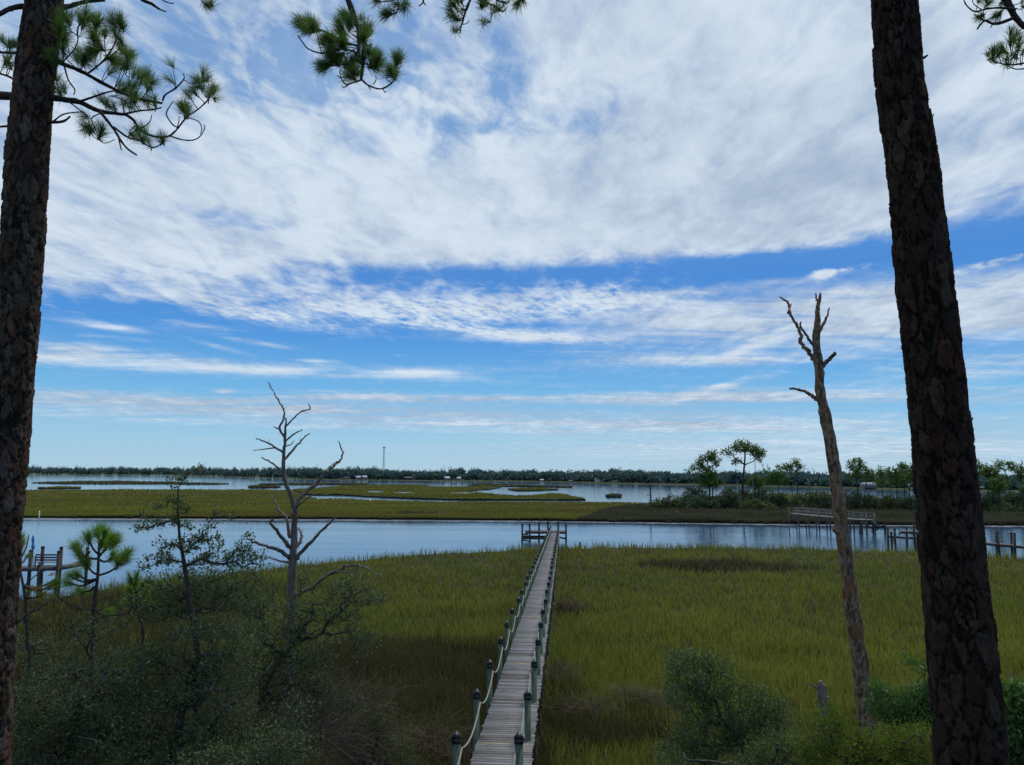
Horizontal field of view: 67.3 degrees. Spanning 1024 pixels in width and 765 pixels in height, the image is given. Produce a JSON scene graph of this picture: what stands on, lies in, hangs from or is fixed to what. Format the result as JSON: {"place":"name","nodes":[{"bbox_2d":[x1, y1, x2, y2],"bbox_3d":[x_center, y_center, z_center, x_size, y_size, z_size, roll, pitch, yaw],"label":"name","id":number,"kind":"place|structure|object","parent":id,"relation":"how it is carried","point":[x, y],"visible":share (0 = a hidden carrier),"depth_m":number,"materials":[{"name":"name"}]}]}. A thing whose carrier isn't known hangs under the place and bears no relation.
{"place":"outdoors","nodes":[
{"label":"outdoors","id":0,"kind":"place"},
{"bbox_2d":[37,487,80,488],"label":"marsh bank","id":1,"kind":"structure","parent":0,"point":[58,488],"depth_m":401.56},
{"bbox_2d":[32,481,224,483],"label":"marsh","id":2,"kind":"structure","parent":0,"point":[123,483],"depth_m":546.47,"materials":[{"name":"green plant"}]},
{"bbox_2d":[44,483,228,484],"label":"marsh bank","id":3,"kind":"structure","parent":0,"point":[116,483],"depth_m":537.97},
{"bbox_2d":[249,486,280,487],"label":"marsh bank","id":4,"kind":"structure","parent":0,"point":[264,487],"depth_m":441.46,"materials":[{"name":"brown soil"}]},
{"bbox_2d":[259,484,365,484],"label":"marsh bank","id":5,"kind":"structure","parent":0,"point":[312,484],"depth_m":541.38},
{"bbox_2d":[292,484,582,498],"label":"marsh","id":6,"kind":"structure","parent":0,"point":[379,491],"depth_m":349.50,"materials":[{"name":"green plant"}]},
{"bbox_2d":[294,487,585,500],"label":"marsh bank","id":7,"kind":"structure","parent":0,"point":[445,499],"depth_m":274.81,"materials":[{"name":"brown soil"}]},
{"bbox_2d":[0,0,1023,474],"label":"sky","id":8,"kind":"structure","parent":0,"point":[572,234],"materials":[{"name":"blue"}]},
{"bbox_2d":[13,547,1023,761],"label":"marsh","id":9,"kind":"structure","parent":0,"point":[564,584],"depth_m":59.71,"materials":[{"name":"green plant"}]},
{"bbox_2d":[17,531,62,764],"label":"young pine","id":10,"kind":"object","parent":9,"relation":"on","point":[30,589],"visible":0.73,"depth_m":12.68,"materials":[{"name":"green plant"}]},
{"bbox_2d":[54,519,146,764],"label":"young pine","id":11,"kind":"object","parent":9,"relation":"on","point":[109,539],"visible":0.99,"depth_m":13.21,"materials":[{"name":"green plant"}]},
{"bbox_2d":[11,606,192,764],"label":"oak shrub","id":12,"kind":"object","parent":9,"relation":"on","point":[71,737],"visible":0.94,"depth_m":11.78,"materials":[{"name":"green plant"}]},
{"bbox_2d":[115,568,153,764],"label":"young pine","id":13,"kind":"object","parent":9,"relation":"on","point":[131,583],"visible":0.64,"depth_m":14.15,"materials":[{"name":"green plant"}]},
{"bbox_2d":[120,559,270,764],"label":"tree","id":14,"kind":"object","parent":9,"relation":"on","point":[173,590],"visible":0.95,"depth_m":13.14,"materials":[{"name":"green plant"}]},
{"bbox_2d":[112,606,281,764],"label":"oak shrub","id":15,"kind":"object","parent":9,"relation":"on","point":[195,671],"visible":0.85,"depth_m":12.30,"materials":[{"name":"green plant"}]},
{"bbox_2d":[129,462,272,687],"bbox_3d":[-5.182,4.905,12.543,2.474,7.188,0.750,0,-7,0],"label":"oak shrub","id":16,"kind":"object","parent":9,"relation":"on","point":[204,558],"visible":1,"depth_m":12.76,"materials":[{"name":"green plant"}]},
{"bbox_2d":[0,0,411,764],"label":"pine tree","id":17,"kind":"object","parent":9,"relation":"on","point":[36,46],"visible":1,"depth_m":10.14,"materials":[{"name":"green plant"}]},
{"bbox_2d":[165,685,332,764],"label":"oak shrub","id":18,"kind":"object","parent":9,"relation":"on","point":[243,758],"visible":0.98,"depth_m":11.24,"materials":[{"name":"green plant"}]},
{"bbox_2d":[225,561,392,759],"bbox_3d":[-3.748,5.958,13.938,3.126,5.400,1.638,0,-7,0],"label":"oak shrub","id":19,"kind":"object","parent":9,"relation":"on","point":[288,652],"visible":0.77,"depth_m":13.99,"materials":[{"name":"green plant"}]},
{"bbox_2d":[246,382,385,738],"bbox_3d":[-5.195,4.929,21.488,4.493,10.072,2.208,-1,-7,12],"label":"dead tree","id":20,"kind":"object","parent":9,"relation":"on","point":[293,556],"visible":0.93,"depth_m":21.55,"materials":[{"name":"grey wood"}]},
{"bbox_2d":[263,641,427,764],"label":"dry bush","id":21,"kind":"object","parent":9,"relation":"on","point":[342,737],"visible":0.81,"depth_m":12.43,"materials":[{"name":"plant"}]},
{"bbox_2d":[330,693,428,764],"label":"broom shrub","id":22,"kind":"object","parent":9,"relation":"on","point":[392,747],"visible":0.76,"depth_m":12.57,"materials":[{"name":"green plant"}]},
{"bbox_2d":[11,554,931,764],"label":"needlerush","id":23,"kind":"object","parent":9,"relation":"on","point":[435,664],"visible":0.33,"depth_m":26.74,"materials":[{"name":"green plant"}]},
{"bbox_2d":[451,521,566,764],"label":"boardwalk","id":24,"kind":"structure","parent":9,"relation":"on","point":[509,731],"depth_m":21.77,"materials":[{"name":"grey wood"}]},
{"bbox_2d":[16,538,1023,764],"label":"cordgrass","id":25,"kind":"object","parent":9,"relation":"on","point":[831,669],"visible":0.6,"depth_m":43.80,"materials":[{"name":"green plant"}]},
{"bbox_2d":[337,596,713,764],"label":"dead straw","id":26,"kind":"object","parent":9,"relation":"on","point":[563,605],"visible":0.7,"depth_m":23.22,"materials":[{"name":"brown plant"}]},
{"bbox_2d":[368,0,1023,764],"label":"pine tree","id":27,"kind":"object","parent":9,"relation":"on","point":[966,690],"visible":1,"depth_m":7.07,"materials":[{"name":"green plant"}]},
{"bbox_2d":[644,640,802,764],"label":"wax myrtle","id":28,"kind":"object","parent":9,"relation":"on","point":[703,697],"visible":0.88,"depth_m":13.35,"materials":[{"name":"green plant"}]},
{"bbox_2d":[647,713,822,764],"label":"wax myrtle","id":29,"kind":"object","parent":9,"relation":"on","point":[764,760],"visible":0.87,"depth_m":12.21,"materials":[{"name":"green plant"}]},
{"bbox_2d":[808,680,836,747],"bbox_3d":[6.569,7.006,16.287,0.544,1.360,0.365,0,-7,0],"label":"tree stump","id":30,"kind":"object","parent":9,"relation":"on","point":[820,688],"visible":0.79,"depth_m":16.28,"materials":[{"name":"grey wood"}]},
{"bbox_2d":[780,293,877,745],"bbox_3d":[8.195,3.336,19.817,1.902,11.520,0.956,0,-7,0],"label":"dead pine","id":31,"kind":"object","parent":9,"relation":"on","point":[855,631],"visible":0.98,"depth_m":19.59,"materials":[{"name":"wood"}]},
{"bbox_2d":[781,693,931,764],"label":"bush","id":32,"kind":"object","parent":9,"relation":"on","point":[878,751],"visible":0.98,"depth_m":11.39,"materials":[{"name":"green plant"}]},
{"bbox_2d":[855,651,931,754],"bbox_3d":[6.501,6.540,12.485,1.600,4.218,0.946,0,-7,0],"label":"green shrub","id":33,"kind":"object","parent":9,"relation":"on","point":[917,702],"visible":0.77,"depth_m":12.62,"materials":[{"name":"green plant"}]},
{"bbox_2d":[1000,671,1023,764],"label":"green shrub","id":34,"kind":"object","parent":9,"relation":"on","point":[1013,692],"visible":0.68,"depth_m":10.42,"materials":[{"name":"green plant"}]},
{"bbox_2d":[19,472,1023,599],"bbox_3d":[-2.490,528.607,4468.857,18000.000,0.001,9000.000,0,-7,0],"label":"water","id":35,"kind":"structure","parent":0,"point":[339,540],"depth_m":125.64,"materials":[{"name":"blue liquid"}]},
{"bbox_2d":[21,546,89,595],"bbox_3d":[-38.525,15.585,61.196,8.174,4.993,4.267,1,-7,-7],"label":"fishing dock","id":36,"kind":"object","parent":35,"relation":"in","point":[41,567],"visible":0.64,"depth_m":59.76,"materials":[{"name":"grey wood"}]},
{"bbox_2d":[31,535,34,564],"bbox_3d":[-38.513,13.494,61.828,0.310,2.486,0.275,0,-7,0],"label":"umbrella","id":37,"kind":"object","parent":36,"relation":"on","point":[32,545],"visible":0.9,"depth_m":61.82,"materials":[{"name":"blue fabric"}]},
{"bbox_2d":[34,554,61,566],"bbox_3d":[-36.854,14.206,61.185,1.852,1.160,0.600,0,-7,0],"label":"bench","id":38,"kind":"object","parent":36,"relation":"on","point":[35,562],"visible":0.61,"depth_m":60.97,"materials":[{"name":"grey wood"}]},
{"bbox_2d":[788,507,885,534],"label":"island dock","id":39,"kind":"object","parent":35,"relation":"in","point":[873,527],"visible":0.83,"depth_m":133.85,"materials":[{"name":"grey wood"}]},
{"bbox_2d":[886,523,1023,558],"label":"dock","id":40,"kind":"object","parent":35,"relation":"in","point":[997,544],"visible":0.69,"depth_m":97.03,"materials":[{"name":"grey wood"}]},
{"bbox_2d":[471,485,571,487],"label":"marsh bank","id":41,"kind":"structure","parent":0,"point":[521,486],"depth_m":509.65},
{"bbox_2d":[23,516,1023,526],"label":"mud flat","id":42,"kind":"structure","parent":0,"point":[452,521],"depth_m":154.34,"materials":[{"name":"brown soil"}]},
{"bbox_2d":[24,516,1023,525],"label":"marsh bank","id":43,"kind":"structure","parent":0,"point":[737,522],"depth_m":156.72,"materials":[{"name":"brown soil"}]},
{"bbox_2d":[25,489,1023,523],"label":"marsh","id":44,"kind":"structure","parent":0,"point":[329,506],"depth_m":227.47,"materials":[{"name":"green plant"}]},
{"bbox_2d":[24,480,829,518],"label":"cordgrass","id":45,"kind":"object","parent":44,"relation":"on","point":[347,509],"visible":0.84,"depth_m":215.81,"materials":[{"name":"green plant"}]},
{"bbox_2d":[33,480,1023,523],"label":"rushes","id":46,"kind":"object","parent":44,"relation":"on","point":[636,511],"visible":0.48,"depth_m":173.62,"materials":[{"name":"green plant"}]},
{"bbox_2d":[646,493,685,508],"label":"island bush","id":47,"kind":"object","parent":44,"relation":"on","point":[664,502],"visible":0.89,"depth_m":200.95,"materials":[{"name":"green plant"}]},
{"bbox_2d":[678,484,710,507],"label":"island bush","id":48,"kind":"object","parent":44,"relation":"on","point":[695,492],"visible":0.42,"depth_m":204.52,"materials":[{"name":"green plant"}]},
{"bbox_2d":[674,493,722,509],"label":"island bush","id":49,"kind":"object","parent":44,"relation":"on","point":[694,503],"visible":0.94,"depth_m":199.00,"materials":[{"name":"green plant"}]},
{"bbox_2d":[683,449,722,500],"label":"island pine","id":50,"kind":"object","parent":44,"relation":"on","point":[711,456],"visible":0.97,"depth_m":206.43,"materials":[{"name":"green plant"}]},
{"bbox_2d":[693,468,724,498],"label":"island pine","id":51,"kind":"object","parent":44,"relation":"on","point":[709,481],"visible":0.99,"depth_m":203.89,"materials":[{"name":"green plant"}]},
{"bbox_2d":[712,484,742,508],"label":"island bush","id":52,"kind":"object","parent":44,"relation":"on","point":[729,502],"visible":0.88,"depth_m":200.06,"materials":[{"name":"green plant"}]},
{"bbox_2d":[719,437,770,501],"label":"island pine","id":53,"kind":"object","parent":44,"relation":"on","point":[746,447],"visible":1,"depth_m":208.80,"materials":[{"name":"green plant"}]},
{"bbox_2d":[735,488,758,501],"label":"island bush","id":54,"kind":"object","parent":44,"relation":"on","point":[747,495],"visible":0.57,"depth_m":210.95,"materials":[{"name":"green plant"}]},
{"bbox_2d":[745,474,765,494],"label":"island pine","id":55,"kind":"object","parent":44,"relation":"on","point":[759,481],"visible":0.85,"depth_m":211.82,"materials":[{"name":"green plant"}]},
{"bbox_2d":[738,497,777,509],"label":"island bush","id":56,"kind":"object","parent":44,"relation":"on","point":[758,503],"visible":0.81,"depth_m":196.32,"materials":[{"name":"green plant"}]},
{"bbox_2d":[749,445,766,502],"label":"island pine","id":57,"kind":"object","parent":44,"relation":"on","point":[754,456],"visible":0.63,"depth_m":210.47,"materials":[{"name":"green plant"}]},
{"bbox_2d":[755,485,788,507],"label":"island bush","id":58,"kind":"object","parent":44,"relation":"on","point":[778,498],"visible":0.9,"depth_m":207.23,"materials":[{"name":"green plant"}]},
{"bbox_2d":[763,468,791,493],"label":"island pine","id":59,"kind":"object","parent":44,"relation":"on","point":[777,476],"visible":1,"depth_m":214.07,"materials":[{"name":"green plant"}]},
{"bbox_2d":[775,462,794,505],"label":"island pine","id":60,"kind":"object","parent":44,"relation":"on","point":[787,467],"visible":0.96,"depth_m":216.38,"materials":[{"name":"green plant"}]},
{"bbox_2d":[788,457,805,506],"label":"island pine","id":61,"kind":"object","parent":44,"relation":"on","point":[797,465],"visible":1,"depth_m":216.37,"materials":[{"name":"green plant"}]},
{"bbox_2d":[780,488,826,507],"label":"island bush","id":62,"kind":"object","parent":44,"relation":"on","point":[802,498],"visible":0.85,"depth_m":205.85,"materials":[{"name":"green plant"}]},
{"bbox_2d":[803,468,815,491],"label":"dead tree","id":63,"kind":"object","parent":44,"relation":"on","point":[810,480],"visible":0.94,"depth_m":214.22,"materials":[{"name":"grey wood"}]},
{"bbox_2d":[809,491,831,508],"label":"island bush","id":64,"kind":"object","parent":44,"relation":"on","point":[825,501],"visible":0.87,"depth_m":203.32,"materials":[{"name":"green plant"}]},
{"bbox_2d":[844,457,867,506],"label":"island pine","id":65,"kind":"object","parent":44,"relation":"on","point":[859,466],"visible":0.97,"depth_m":202.42,"materials":[{"name":"green plant"}]},
{"bbox_2d":[845,489,883,509],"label":"island bush","id":66,"kind":"object","parent":44,"relation":"on","point":[855,500],"visible":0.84,"depth_m":198.75,"materials":[{"name":"green plant"}]},
{"bbox_2d":[860,465,878,504],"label":"island pine","id":67,"kind":"object","parent":44,"relation":"on","point":[869,476],"visible":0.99,"depth_m":200.20,"materials":[{"name":"green plant"}]},
{"bbox_2d":[872,465,887,498],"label":"island pine","id":68,"kind":"object","parent":44,"relation":"on","point":[881,473],"visible":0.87,"depth_m":207.43,"materials":[{"name":"green plant"}]},
{"bbox_2d":[869,494,901,510],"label":"island bush","id":69,"kind":"object","parent":44,"relation":"on","point":[888,504],"visible":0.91,"depth_m":198.19,"materials":[{"name":"green plant"}]},
{"bbox_2d":[884,466,903,507],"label":"island pine","id":70,"kind":"object","parent":44,"relation":"on","point":[895,475],"visible":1,"depth_m":202.15,"materials":[{"name":"green plant"}]},
{"bbox_2d":[895,461,908,496],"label":"island pine","id":71,"kind":"object","parent":44,"relation":"on","point":[902,466],"visible":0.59,"depth_m":205.16,"materials":[{"name":"green plant"}]},
{"bbox_2d":[894,492,916,509],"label":"island bush","id":72,"kind":"object","parent":44,"relation":"on","point":[905,500],"visible":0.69,"depth_m":199.15,"materials":[{"name":"green plant"}]},
{"bbox_2d":[902,463,912,501],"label":"island pine","id":73,"kind":"object","parent":44,"relation":"on","point":[908,476],"visible":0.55,"depth_m":200.57,"materials":[{"name":"green plant"}]},
{"bbox_2d":[976,458,986,479],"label":"island pine","id":74,"kind":"object","parent":44,"relation":"on","point":[979,467],"visible":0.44,"depth_m":192.44,"materials":[{"name":"green plant"}]},
{"bbox_2d":[979,462,1000,510],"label":"island pine","id":75,"kind":"object","parent":44,"relation":"on","point":[991,471],"visible":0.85,"depth_m":194.19,"materials":[{"name":"green plant"}]},
{"bbox_2d":[980,492,1009,509],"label":"island bush","id":76,"kind":"object","parent":44,"relation":"on","point":[988,499],"visible":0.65,"depth_m":190.95,"materials":[{"name":"green plant"}]},
{"bbox_2d":[986,473,1012,509],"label":"island pine","id":77,"kind":"object","parent":44,"relation":"on","point":[998,485],"visible":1,"depth_m":188.09,"materials":[{"name":"green plant"}]},
{"bbox_2d":[982,502,1023,512],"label":"island bush","id":78,"kind":"object","parent":44,"relation":"on","point":[995,508],"visible":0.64,"depth_m":187.73,"materials":[{"name":"green plant"}]},
{"bbox_2d":[992,458,1019,490],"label":"island pine","id":79,"kind":"object","parent":44,"relation":"on","point":[999,464],"visible":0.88,"depth_m":198.59,"materials":[{"name":"green plant"}]},
{"bbox_2d":[1001,491,1023,509],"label":"island bush","id":80,"kind":"object","parent":44,"relation":"on","point":[1013,498],"visible":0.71,"depth_m":193.37,"materials":[{"name":"green plant"}]},
{"bbox_2d":[1010,460,1023,483],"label":"island pine","id":81,"kind":"object","parent":44,"relation":"on","point":[1020,476],"visible":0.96,"depth_m":196.48,"materials":[{"name":"green plant"}]},
{"bbox_2d":[1015,484,1023,508],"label":"island pine","id":82,"kind":"object","parent":44,"relation":"on","point":[1021,489],"visible":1,"depth_m":187.12,"materials":[{"name":"green plant"}]},
{"bbox_2d":[29,471,1020,491],"bbox_3d":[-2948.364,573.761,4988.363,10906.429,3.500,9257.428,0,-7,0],"label":"shore","id":83,"kind":"structure","parent":0,"point":[613,481],"depth_m":809.47,"materials":[{"name":"green plant"}]},
{"bbox_2d":[29,464,1023,489],"bbox_3d":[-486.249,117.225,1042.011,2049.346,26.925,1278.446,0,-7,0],"label":"woods","id":84,"kind":"object","parent":83,"relation":"on","point":[666,477],"visible":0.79,"depth_m":827.10,"materials":[{"name":"green plant"}]},
{"bbox_2d":[860,482,876,487],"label":"house","id":85,"kind":"structure","parent":83,"relation":"on","point":[870,484],"depth_m":495.43,"materials":[{"name":"paint"}]},
{"bbox_2d":[508,489,557,490],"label":"marsh bank","id":86,"kind":"structure","parent":0,"point":[532,490],"depth_m":405.69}
]}

